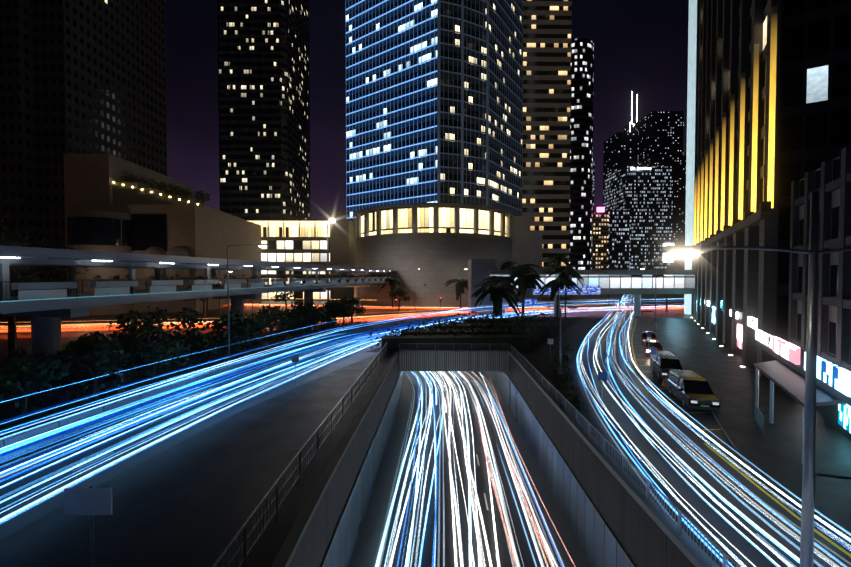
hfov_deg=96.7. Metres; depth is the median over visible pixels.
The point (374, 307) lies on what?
red trails
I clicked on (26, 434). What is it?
barrier
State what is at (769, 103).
building
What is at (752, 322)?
signs
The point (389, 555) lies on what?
light trails
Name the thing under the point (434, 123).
tower
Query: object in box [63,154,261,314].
building
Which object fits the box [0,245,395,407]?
walkway
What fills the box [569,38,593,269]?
tower
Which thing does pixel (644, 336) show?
car
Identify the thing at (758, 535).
markings
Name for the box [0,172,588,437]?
shrubs
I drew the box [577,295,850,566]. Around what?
trails
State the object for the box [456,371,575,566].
light trails
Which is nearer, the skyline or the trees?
the trees
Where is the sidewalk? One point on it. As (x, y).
(774, 451)
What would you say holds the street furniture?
on the ground
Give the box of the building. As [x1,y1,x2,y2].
[684,0,850,376]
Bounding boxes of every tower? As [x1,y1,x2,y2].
[0,0,166,295]
[217,0,309,218]
[345,0,522,306]
[512,0,571,302]
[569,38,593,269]
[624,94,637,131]
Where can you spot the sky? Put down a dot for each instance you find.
(641, 46)
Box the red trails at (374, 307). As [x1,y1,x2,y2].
[223,298,675,309]
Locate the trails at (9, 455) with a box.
[0,298,683,524]
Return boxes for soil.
[0,315,584,414]
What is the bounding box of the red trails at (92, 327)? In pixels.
[0,304,683,332]
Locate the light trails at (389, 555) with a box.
[375,371,443,566]
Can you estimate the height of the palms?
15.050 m
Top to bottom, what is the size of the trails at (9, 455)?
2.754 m
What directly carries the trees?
on the ground
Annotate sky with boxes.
[165,0,688,218]
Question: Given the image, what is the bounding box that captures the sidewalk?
[656,324,850,543]
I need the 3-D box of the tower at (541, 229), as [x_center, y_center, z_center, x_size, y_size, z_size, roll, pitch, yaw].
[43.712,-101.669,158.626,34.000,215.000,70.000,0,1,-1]
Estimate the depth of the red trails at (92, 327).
72.64 m
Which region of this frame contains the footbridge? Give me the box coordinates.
[468,259,696,316]
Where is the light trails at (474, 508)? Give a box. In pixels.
[432,371,499,566]
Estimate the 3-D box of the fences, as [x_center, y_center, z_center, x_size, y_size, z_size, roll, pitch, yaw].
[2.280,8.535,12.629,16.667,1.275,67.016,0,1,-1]
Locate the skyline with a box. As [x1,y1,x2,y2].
[592,111,685,269]
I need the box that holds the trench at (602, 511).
[271,349,718,566]
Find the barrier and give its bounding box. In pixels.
[0,313,472,454]
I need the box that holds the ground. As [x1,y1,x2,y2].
[0,313,703,547]
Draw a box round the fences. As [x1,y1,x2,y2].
[212,342,740,566]
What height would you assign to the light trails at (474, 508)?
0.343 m
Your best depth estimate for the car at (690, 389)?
27.03 m
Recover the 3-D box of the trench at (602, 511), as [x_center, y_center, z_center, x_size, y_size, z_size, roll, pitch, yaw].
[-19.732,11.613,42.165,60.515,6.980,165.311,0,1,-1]
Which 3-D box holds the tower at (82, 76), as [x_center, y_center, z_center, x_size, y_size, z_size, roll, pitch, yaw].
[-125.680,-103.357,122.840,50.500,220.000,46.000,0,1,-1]
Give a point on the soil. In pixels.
(565, 325)
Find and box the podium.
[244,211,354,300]
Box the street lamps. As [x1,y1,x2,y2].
[219,190,850,566]
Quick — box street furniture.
[50,297,850,566]
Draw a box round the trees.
[0,211,680,416]
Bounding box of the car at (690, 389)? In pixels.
[666,369,719,410]
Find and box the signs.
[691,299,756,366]
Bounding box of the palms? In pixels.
[375,256,619,324]
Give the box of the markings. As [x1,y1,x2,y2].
[0,310,850,566]
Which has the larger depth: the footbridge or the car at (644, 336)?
the footbridge
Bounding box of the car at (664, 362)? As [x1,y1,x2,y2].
[650,350,682,378]

